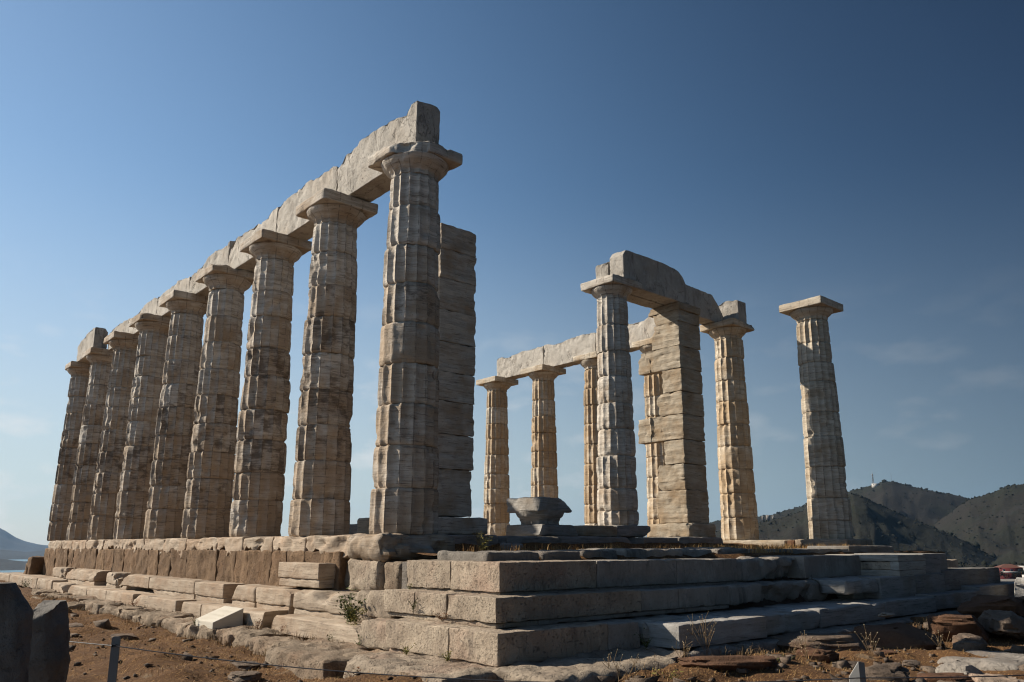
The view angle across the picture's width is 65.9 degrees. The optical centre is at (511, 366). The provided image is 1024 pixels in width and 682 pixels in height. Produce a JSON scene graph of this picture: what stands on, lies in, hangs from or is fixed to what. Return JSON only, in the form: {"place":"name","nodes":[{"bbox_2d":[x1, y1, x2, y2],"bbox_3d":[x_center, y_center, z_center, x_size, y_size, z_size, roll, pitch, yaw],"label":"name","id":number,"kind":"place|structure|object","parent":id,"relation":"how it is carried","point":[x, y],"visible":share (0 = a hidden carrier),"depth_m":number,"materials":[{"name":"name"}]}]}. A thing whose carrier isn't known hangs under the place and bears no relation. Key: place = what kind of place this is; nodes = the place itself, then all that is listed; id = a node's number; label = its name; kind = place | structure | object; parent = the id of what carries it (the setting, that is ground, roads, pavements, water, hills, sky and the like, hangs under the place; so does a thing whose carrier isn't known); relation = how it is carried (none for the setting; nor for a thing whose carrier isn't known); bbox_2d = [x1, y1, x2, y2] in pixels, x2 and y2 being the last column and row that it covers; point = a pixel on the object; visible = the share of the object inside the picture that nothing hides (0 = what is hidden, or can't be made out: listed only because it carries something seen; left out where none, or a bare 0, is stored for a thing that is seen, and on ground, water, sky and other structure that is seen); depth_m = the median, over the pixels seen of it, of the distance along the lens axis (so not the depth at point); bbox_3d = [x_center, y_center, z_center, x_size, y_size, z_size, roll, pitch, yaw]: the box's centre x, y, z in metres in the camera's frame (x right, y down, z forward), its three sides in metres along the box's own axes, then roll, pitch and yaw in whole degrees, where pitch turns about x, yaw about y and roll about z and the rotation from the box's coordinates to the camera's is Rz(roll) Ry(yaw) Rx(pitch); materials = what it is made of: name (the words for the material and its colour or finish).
{"place":"outdoors","nodes":[
{"label":"outdoors","id":0,"kind":"place"},
{"bbox_2d":[0,528,47,551],"bbox_3d":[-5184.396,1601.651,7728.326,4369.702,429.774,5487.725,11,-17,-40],"label":"mountain","id":1,"kind":"structure","parent":0,"point":[8,541],"depth_m":6889.54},
{"bbox_2d":[437,223,487,534],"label":"wall pier","id":2,"kind":"structure","parent":0,"point":[457,260],"depth_m":15.03,"materials":[{"name":"stone"}]},
{"bbox_2d":[0,580,1023,681],"bbox_3d":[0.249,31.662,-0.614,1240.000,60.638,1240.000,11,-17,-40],"label":"ground","id":3,"kind":"structure","parent":0,"point":[130,665],"depth_m":8.63,"materials":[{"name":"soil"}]},
{"bbox_2d":[0,582,33,681],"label":"stone slab","id":4,"kind":"structure","parent":3,"relation":"on","point":[16,617],"depth_m":3.17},
{"bbox_2d":[28,600,70,681],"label":"stone slab","id":5,"kind":"structure","parent":3,"relation":"on","point":[50,660],"depth_m":4.14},
{"bbox_2d":[107,637,120,681],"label":"fence post","id":6,"kind":"object","parent":3,"relation":"on","point":[113,663],"visible":1,"depth_m":4.27,"materials":[{"name":"grey metal"}]},
{"bbox_2d":[23,548,349,590],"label":"foundation wall","id":7,"kind":"structure","parent":3,"relation":"on","point":[245,567],"depth_m":15.35,"materials":[{"name":"stone"}]},
{"bbox_2d":[48,535,350,558],"bbox_3d":[-7.964,4.222,18.351,1.282,0.440,18.681,11,-17,-40],"label":"stylobate course","id":8,"kind":"object","parent":7,"relation":"on","point":[321,544],"visible":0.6,"depth_m":14.44,"materials":[{"name":"beige stone"}]},
{"bbox_2d":[47,361,90,540],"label":"marble column","id":9,"kind":"structure","parent":8,"relation":"on","point":[78,372],"depth_m":26.32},
{"bbox_2d":[66,347,112,539],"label":"marble column","id":10,"kind":"structure","parent":8,"relation":"on","point":[100,361],"depth_m":24.48,"materials":[{"name":"stone"}]},
{"bbox_2d":[76,327,107,362],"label":"architrave block","id":11,"kind":"structure","parent":10,"relation":"on","point":[95,336],"depth_m":25.69,"materials":[{"name":"stone"}]},
{"bbox_2d":[87,331,138,539],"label":"marble column","id":12,"kind":"structure","parent":8,"relation":"on","point":[106,484],"depth_m":22.64,"materials":[{"name":"stone"}]},
{"bbox_2d":[113,313,170,538],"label":"marble column","id":13,"kind":"structure","parent":8,"relation":"on","point":[138,453],"depth_m":20.80,"materials":[{"name":"stone"}]},
{"bbox_2d":[143,290,207,538],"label":"marble column","id":14,"kind":"structure","parent":8,"relation":"on","point":[175,419],"depth_m":18.96,"materials":[{"name":"stone"}]},
{"bbox_2d":[189,241,234,295],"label":"architrave block","id":15,"kind":"structure","parent":14,"relation":"on","point":[220,257],"depth_m":19.12,"materials":[{"name":"stone"}]},
{"bbox_2d":[181,264,253,537],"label":"marble column","id":16,"kind":"structure","parent":8,"relation":"on","point":[209,487],"depth_m":17.10,"materials":[{"name":"stone"}]},
{"bbox_2d":[228,207,278,271],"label":"architrave block","id":17,"kind":"structure","parent":16,"relation":"on","point":[238,260],"depth_m":17.50,"materials":[{"name":"stone"}]},
{"bbox_2d":[229,229,311,536],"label":"marble column","id":18,"kind":"structure","parent":8,"relation":"on","point":[259,477],"depth_m":15.25,"materials":[{"name":"stone"}]},
{"bbox_2d":[277,166,338,240],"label":"architrave block","id":19,"kind":"structure","parent":18,"relation":"on","point":[290,223],"depth_m":15.63,"materials":[{"name":"stone"}]},
{"bbox_2d":[288,188,377,535],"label":"marble column","id":20,"kind":"structure","parent":8,"relation":"on","point":[320,502],"depth_m":13.39,"materials":[{"name":"stone"}]},
{"bbox_2d":[337,100,439,201],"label":"architrave block","id":21,"kind":"structure","parent":20,"relation":"on","point":[357,177],"depth_m":13.48,"materials":[{"name":"stone"}]},
{"bbox_2d":[31,588,384,656],"bbox_3d":[-7.102,4.718,14.785,0.743,0.489,17.144,11,-17,-40],"label":"poros ledge","id":22,"kind":"object","parent":3,"relation":"on","point":[179,623],"visible":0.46,"depth_m":11.47,"materials":[{"name":"stone"}]},
{"bbox_2d":[68,584,105,595],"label":"step block","id":23,"kind":"structure","parent":22,"relation":"on","point":[75,590],"depth_m":18.81,"materials":[{"name":"beige stone"}]},
{"bbox_2d":[66,568,110,585],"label":"step block","id":24,"kind":"structure","parent":23,"relation":"on","point":[79,576],"depth_m":19.64,"materials":[{"name":"beige stone"}]},
{"bbox_2d":[133,594,195,611],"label":"step block","id":25,"kind":"structure","parent":22,"relation":"on","point":[164,602],"depth_m":14.47,"materials":[{"name":"beige stone"}]},
{"bbox_2d":[149,577,208,598],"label":"step block","id":26,"kind":"structure","parent":25,"relation":"on","point":[177,587],"depth_m":14.98,"materials":[{"name":"beige stone"}]},
{"bbox_2d":[181,601,220,616],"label":"step block","id":27,"kind":"structure","parent":22,"relation":"on","point":[194,607],"depth_m":13.26,"materials":[{"name":"beige stone"}]},
{"bbox_2d":[195,581,244,602],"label":"step block","id":28,"kind":"structure","parent":27,"relation":"on","point":[218,591],"depth_m":13.47,"materials":[{"name":"beige stone"}]},
{"bbox_2d":[195,606,243,628],"bbox_3d":[-4.329,3.700,11.661,0.441,0.268,0.701,11,-17,-40],"label":"stone block","id":29,"kind":"object","parent":22,"relation":"on","point":[223,616],"visible":0.95,"depth_m":11.50,"materials":[{"name":"white stone"}]},
{"bbox_2d":[201,603,287,628],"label":"step block","id":30,"kind":"structure","parent":22,"relation":"on","point":[251,615],"depth_m":11.53,"materials":[{"name":"beige stone"}]},
{"bbox_2d":[232,584,270,607],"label":"step block","id":31,"kind":"structure","parent":30,"relation":"on","point":[244,595],"depth_m":12.56,"materials":[{"name":"beige stone"}]},
{"bbox_2d":[256,586,309,614],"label":"step block","id":32,"kind":"structure","parent":30,"relation":"on","point":[276,598],"depth_m":11.75,"materials":[{"name":"beige stone"}]},
{"bbox_2d":[271,614,360,643],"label":"step block","id":33,"kind":"structure","parent":22,"relation":"on","point":[339,630],"depth_m":10.08,"materials":[{"name":"beige stone"}]},
{"bbox_2d":[293,589,357,620],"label":"step block","id":34,"kind":"structure","parent":33,"relation":"on","point":[322,603],"depth_m":10.76,"materials":[{"name":"beige stone"}]},
{"bbox_2d":[278,562,335,587],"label":"ashlar block","id":35,"kind":"structure","parent":34,"relation":"on","point":[309,574],"depth_m":11.33,"materials":[{"name":"beige stone"}]},
{"bbox_2d":[348,558,395,591],"bbox_3d":[-1.656,2.884,10.952,1.051,0.508,0.880,11,-17,-40],"label":"prop stone","id":36,"kind":"object","parent":34,"relation":"on","point":[367,575],"visible":0.3,"depth_m":10.55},
{"bbox_2d":[347,532,454,561],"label":"column base block","id":37,"kind":"structure","parent":36,"relation":"on","point":[384,547],"depth_m":10.69,"materials":[{"name":"stone"}]},
{"bbox_2d":[368,141,462,534],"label":"marble column","id":38,"kind":"structure","parent":37,"relation":"on","point":[404,498],"depth_m":11.50,"materials":[{"name":"stone"}]},
{"bbox_2d":[359,618,398,650],"bbox_3d":[-1.313,3.070,9.086,0.643,0.336,0.731,11,-17,-40],"label":"rough stone","id":39,"kind":"object","parent":22,"relation":"on","point":[372,634],"visible":0.32,"depth_m":8.93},
{"bbox_2d":[357,590,380,621],"bbox_3d":[-1.613,3.023,9.976,0.569,0.401,0.453,11,-17,-40],"label":"rough stone","id":40,"kind":"object","parent":39,"relation":"on","point":[362,595],"visible":0.19,"depth_m":9.86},
{"bbox_2d":[384,561,406,588],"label":"prop stone","id":41,"kind":"object","parent":40,"relation":"on","point":[393,575],"visible":0.23,"depth_m":10.15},
{"bbox_2d":[367,590,402,618],"bbox_3d":[-1.394,2.885,9.594,0.583,0.346,0.559,11,-17,-40],"label":"rough stone","id":42,"kind":"object","parent":39,"relation":"on","point":[375,603],"visible":0.25,"depth_m":9.45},
{"bbox_2d":[265,644,372,679],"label":"foundation slab","id":43,"kind":"structure","parent":3,"relation":"on","point":[296,655],"depth_m":8.46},
{"bbox_2d":[343,652,497,681],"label":"foundation slab","id":44,"kind":"structure","parent":3,"relation":"on","point":[410,663],"depth_m":7.33,"materials":[{"name":"stone"}]},
{"bbox_2d":[386,618,639,666],"bbox_3d":[-0.003,2.918,8.534,2.008,0.354,1.907,11,-17,-40],"label":"poros step","id":45,"kind":"object","parent":44,"relation":"on","point":[493,647],"visible":0.83,"depth_m":7.82,"materials":[{"name":"stone"}]},
{"bbox_2d":[384,585,729,628],"bbox_3d":[0.670,2.855,9.684,3.978,0.306,2.025,11,-17,-40],"label":"poros step","id":46,"kind":"object","parent":45,"relation":"on","point":[494,611],"visible":0.88,"depth_m":8.54,"materials":[{"name":"stone"}]},
{"bbox_2d":[407,558,737,594],"bbox_3d":[0.940,2.671,10.207,4.361,0.368,1.738,11,-17,-40],"label":"poros step","id":47,"kind":"object","parent":46,"relation":"on","point":[514,577],"visible":0.94,"depth_m":9.06,"materials":[{"name":"stone"}]},
{"bbox_2d":[37,592,976,681],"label":"dry tufts","id":48,"kind":"object","parent":3,"relation":"on","point":[645,671],"visible":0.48,"depth_m":10.66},
{"bbox_2d":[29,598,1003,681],"bbox_3d":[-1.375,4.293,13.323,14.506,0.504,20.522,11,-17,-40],"label":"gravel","id":49,"kind":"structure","parent":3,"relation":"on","point":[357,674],"depth_m":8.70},
{"bbox_2d":[52,599,1023,681],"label":"rubble","id":50,"kind":"object","parent":3,"relation":"on","point":[785,660],"visible":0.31,"depth_m":7.80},
{"bbox_2d":[488,647,685,681],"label":"foundation slab","id":51,"kind":"structure","parent":3,"relation":"on","point":[585,667],"depth_m":7.21,"materials":[{"name":"stone"}]},
{"bbox_2d":[640,643,741,656],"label":"foundation slab","id":52,"kind":"structure","parent":3,"relation":"on","point":[716,650],"depth_m":8.46,"materials":[{"name":"grey stone"}]},
{"bbox_2d":[640,612,766,648],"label":"step block","id":53,"kind":"structure","parent":52,"relation":"on","point":[729,628],"depth_m":8.73,"materials":[{"name":"grey stone"}]},
{"bbox_2d":[621,614,694,642],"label":"step block","id":54,"kind":"structure","parent":53,"relation":"on","point":[642,621],"depth_m":8.83,"materials":[{"name":"stone"}]},
{"bbox_2d":[676,655,778,670],"bbox_3d":[2.088,2.870,7.558,1.122,0.225,0.588,3,-13,-13],"label":"rock","id":55,"kind":"object","parent":3,"relation":"on","point":[735,662],"visible":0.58,"depth_m":7.36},
{"bbox_2d":[764,633,865,651],"bbox_3d":[3.612,3.280,9.209,1.262,0.314,0.866,3,-13,-11],"label":"rock","id":56,"kind":"object","parent":3,"relation":"on","point":[849,642],"visible":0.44,"depth_m":9.00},
{"bbox_2d":[726,607,960,652],"bbox_3d":[7.035,4.215,12.990,12.507,0.431,0.928,11,-17,-40],"label":"foundation course","id":57,"kind":"object","parent":3,"relation":"on","point":[766,644],"visible":0.11,"depth_m":10.08,"materials":[{"name":"grey stone"}]},
{"bbox_2d":[709,607,819,634],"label":"step block","id":58,"kind":"structure","parent":57,"relation":"on","point":[785,620],"depth_m":9.94,"materials":[{"name":"grey stone"}]},
{"bbox_2d":[763,600,885,627],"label":"step block","id":59,"kind":"structure","parent":57,"relation":"on","point":[834,612],"depth_m":10.90,"materials":[{"name":"grey stone"}]},
{"bbox_2d":[831,596,936,617],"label":"step block","id":60,"kind":"structure","parent":57,"relation":"on","point":[904,606],"depth_m":12.05,"materials":[{"name":"grey stone"}]},
{"bbox_2d":[836,593,863,598],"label":"step block","id":61,"kind":"structure","parent":60,"relation":"on","point":[854,596],"depth_m":12.22,"materials":[{"name":"stone"}]},
{"bbox_2d":[801,576,877,594],"bbox_3d":[5.000,3.368,12.193,1.067,0.254,0.880,11,-17,-40],"label":"marble slab","id":62,"kind":"object","parent":61,"relation":"on","point":[846,585],"depth_m":11.79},
{"bbox_2d":[839,575,916,598],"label":"step block","id":63,"kind":"structure","parent":60,"relation":"on","point":[895,586],"depth_m":12.52,"materials":[{"name":"grey stone"}]},
{"bbox_2d":[915,590,979,609],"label":"step block","id":64,"kind":"structure","parent":57,"relation":"on","point":[949,599],"depth_m":13.17,"materials":[{"name":"grey stone"}]},
{"bbox_2d":[914,573,945,593],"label":"step block","id":65,"kind":"structure","parent":64,"relation":"on","point":[929,583],"depth_m":13.39,"materials":[{"name":"grey stone"}]},
{"bbox_2d":[854,553,947,573],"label":"step block","id":66,"kind":"structure","parent":65,"relation":"on","point":[936,562],"depth_m":13.83,"materials":[{"name":"grey stone"}]},
{"bbox_2d":[941,567,1000,590],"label":"step block","id":67,"kind":"structure","parent":64,"relation":"on","point":[955,578],"depth_m":14.62,"materials":[{"name":"grey stone"}]},
{"bbox_2d":[961,579,1014,596],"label":"step block","id":68,"kind":"structure","parent":57,"relation":"on","point":[1005,587],"depth_m":14.60,"materials":[{"name":"grey stone"}]},
{"bbox_2d":[865,662,909,681],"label":"rock","id":69,"kind":"object","parent":3,"relation":"on","point":[895,669],"visible":0.81,"depth_m":7.12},
{"bbox_2d":[852,623,944,649],"bbox_3d":[4.596,3.301,9.399,1.050,0.432,0.901,4,-13,-16],"label":"rock","id":70,"kind":"object","parent":3,"relation":"on","point":[895,635],"visible":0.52,"depth_m":9.22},
{"bbox_2d":[927,613,988,641],"bbox_3d":[5.849,3.443,10.390,0.717,0.400,1.093,-8,-15,30],"label":"rock","id":71,"kind":"object","parent":3,"relation":"on","point":[944,624],"visible":0.71,"depth_m":10.03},
{"bbox_2d":[937,650,1023,670],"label":"fallen slab","id":72,"kind":"object","parent":3,"relation":"on","point":[999,661],"depth_m":8.16,"materials":[{"name":"grey stone"}]},
{"bbox_2d":[957,594,1023,619],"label":"rock","id":73,"kind":"object","parent":3,"relation":"on","point":[977,605],"visible":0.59,"depth_m":11.87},
{"bbox_2d":[978,609,1023,638],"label":"rock","id":74,"kind":"object","parent":3,"relation":"on","point":[1002,622],"visible":0.99,"depth_m":10.11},
{"bbox_3d":[5.367,3.642,12.435,14.100,0.787,2.100,11,-17,-40],"label":"rubble fill","id":75,"kind":"object","parent":3,"relation":"on","visible":0},
{"bbox_2d":[715,582,761,605],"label":"step block","id":76,"kind":"structure","parent":75,"relation":"on","point":[742,592],"depth_m":10.53,"materials":[{"name":"grey stone"}]},
{"bbox_2d":[745,580,809,601],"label":"step block","id":77,"kind":"structure","parent":75,"relation":"on","point":[778,590],"depth_m":11.22,"materials":[{"name":"grey stone"}]},
{"bbox_2d":[721,558,760,581],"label":"step block","id":78,"kind":"structure","parent":77,"relation":"on","point":[748,569],"depth_m":11.26,"materials":[{"name":"grey stone"}]},
{"bbox_2d":[729,556,793,579],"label":"step block","id":79,"kind":"structure","parent":77,"relation":"on","point":[770,567],"depth_m":11.85,"materials":[{"name":"grey stone"}]},
{"bbox_2d":[772,555,860,578],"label":"step block","id":80,"kind":"structure","parent":75,"relation":"on","point":[812,566],"depth_m":12.49,"materials":[{"name":"grey stone"}]},
{"bbox_2d":[826,554,958,575],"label":"stone block","id":81,"kind":"structure","parent":75,"relation":"on","point":[892,564],"depth_m":13.07,"materials":[{"name":"stone"}]},
{"bbox_2d":[0,0,1023,544],"label":"sky","id":82,"kind":"structure","parent":0,"point":[866,157],"materials":[{"name":"blue"}]},
{"bbox_2d":[581,274,641,525],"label":"marble column","id":83,"kind":"structure","parent":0,"point":[617,499],"depth_m":18.24,"materials":[{"name":"stone"}]},
{"bbox_2d":[455,542,866,552],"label":"terrace grass","id":84,"kind":"structure","parent":0,"point":[757,548],"depth_m":13.61,"materials":[{"name":"plant"}]},
{"bbox_2d":[417,542,946,559],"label":"terrace","id":85,"kind":"structure","parent":0,"point":[615,544],"depth_m":14.83,"materials":[{"name":"stone"}]},
{"bbox_2d":[437,550,538,560],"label":"block","id":86,"kind":"structure","parent":85,"relation":"on","point":[493,555],"depth_m":9.27,"materials":[{"name":"grey stone"}]},
{"bbox_2d":[553,536,630,543],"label":"porch block","id":87,"kind":"structure","parent":85,"relation":"on","point":[578,539],"depth_m":16.10,"materials":[{"name":"grey stone"}]},
{"bbox_2d":[506,524,577,536],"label":"plinth slab","id":88,"kind":"structure","parent":87,"relation":"on","point":[542,530],"depth_m":15.94,"materials":[{"name":"grey stone"}]},
{"bbox_2d":[507,497,571,524],"bbox_3d":[0.575,2.992,16.325,1.021,0.552,1.031,11,-17,-40],"label":"upturned capital","id":89,"kind":"object","parent":88,"relation":"on","point":[537,510],"visible":0.98,"depth_m":15.95,"materials":[{"name":"grey stone"}]},
{"bbox_2d":[578,548,682,558],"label":"block","id":90,"kind":"structure","parent":85,"relation":"on","point":[639,552],"depth_m":10.87,"materials":[{"name":"grey stone"}]},
{"bbox_2d":[658,537,722,543],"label":"porch block","id":91,"kind":"structure","parent":85,"relation":"on","point":[685,540],"depth_m":18.36,"materials":[{"name":"grey stone"}]},
{"bbox_2d":[638,301,715,536],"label":"wall pier","id":92,"kind":"structure","parent":91,"relation":"on","point":[672,357],"depth_m":19.81,"materials":[{"name":"stone"}]},
{"bbox_2d":[610,250,688,304],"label":"architrave block","id":93,"kind":"structure","parent":92,"relation":"on","point":[663,284],"depth_m":19.61,"materials":[{"name":"stone"}]},
{"bbox_2d":[723,540,788,547],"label":"stylobate block","id":94,"kind":"structure","parent":85,"relation":"on","point":[767,542],"depth_m":19.88,"materials":[{"name":"stone"}]},
{"bbox_2d":[700,318,758,539],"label":"marble column","id":95,"kind":"structure","parent":94,"relation":"on","point":[739,512],"depth_m":21.29,"materials":[{"name":"stone"}]},
{"bbox_2d":[686,285,722,324],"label":"architrave block","id":96,"kind":"structure","parent":95,"relation":"on","point":[707,305],"depth_m":21.83,"materials":[{"name":"stone"}]},
{"bbox_2d":[779,295,852,538],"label":"marble column","id":97,"kind":"structure","parent":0,"point":[829,509],"depth_m":19.47,"materials":[{"name":"stone"}]},
{"bbox_2d":[709,481,965,530],"bbox_3d":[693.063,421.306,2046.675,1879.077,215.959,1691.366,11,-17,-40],"label":"hill","id":98,"kind":"structure","parent":0,"point":[919,507],"depth_m":1744.79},
{"bbox_2d":[715,493,995,564],"bbox_3d":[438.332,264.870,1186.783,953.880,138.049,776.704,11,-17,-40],"label":"hill","id":99,"kind":"structure","parent":0,"point":[926,535],"depth_m":1038.82,"materials":[{"name":"plant"}]},
{"bbox_2d":[934,484,1023,565],"bbox_3d":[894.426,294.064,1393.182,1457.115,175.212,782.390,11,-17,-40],"label":"hill","id":100,"kind":"structure","parent":0,"point":[1006,552],"depth_m":1232.34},
{"bbox_2d":[715,479,1023,566],"bbox_3d":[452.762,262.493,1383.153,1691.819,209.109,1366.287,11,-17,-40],"label":"scrub","id":101,"kind":"object","parent":100,"relation":"on","point":[977,546],"visible":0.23,"depth_m":1114.94,"materials":[{"name":"green plant"}]},
{"bbox_3d":[4.473,5.156,22.744,1.191,0.286,2.452,11,-17,-40],"label":"stylobate block","id":102,"kind":"object","parent":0,"visible":0},
{"bbox_2d":[632,338,665,536],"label":"marble column","id":103,"kind":"structure","parent":102,"relation":"on","point":[655,453],"depth_m":23.23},
{"bbox_2d":[596,317,655,351],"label":"architrave block","id":104,"kind":"structure","parent":103,"relation":"on","point":[641,330],"depth_m":24.67,"materials":[{"name":"stone"}]},
{"bbox_3d":[2.812,5.576,24.596,1.198,0.286,2.453,11,-17,-40],"label":"stylobate block","id":105,"kind":"object","parent":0,"visible":0},
{"bbox_2d":[573,351,598,524],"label":"marble column","id":106,"kind":"structure","parent":105,"relation":"on","point":[588,362],"depth_m":25.15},
{"bbox_3d":[1.152,5.996,26.449,1.191,0.285,2.451,11,-17,-40],"label":"stylobate block","id":107,"kind":"object","parent":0,"visible":0},
{"bbox_2d":[520,364,565,497],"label":"marble column","id":108,"kind":"structure","parent":107,"relation":"on","point":[544,481],"depth_m":27.05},
{"bbox_2d":[497,346,543,378],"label":"architrave block","id":109,"kind":"structure","parent":108,"relation":"on","point":[512,366],"depth_m":28.89,"materials":[{"name":"stone"}]},
{"bbox_2d":[544,333,595,367],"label":"architrave block","id":110,"kind":"structure","parent":108,"relation":"on","point":[562,354],"depth_m":27.00,"materials":[{"name":"stone"}]},
{"bbox_3d":[-0.507,6.416,28.301,1.194,0.289,2.453,11,-17,-40],"label":"stylobate block","id":111,"kind":"object","parent":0,"visible":0},
{"bbox_2d":[476,376,517,535],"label":"marble column","id":112,"kind":"structure","parent":111,"relation":"on","point":[496,514],"depth_m":28.76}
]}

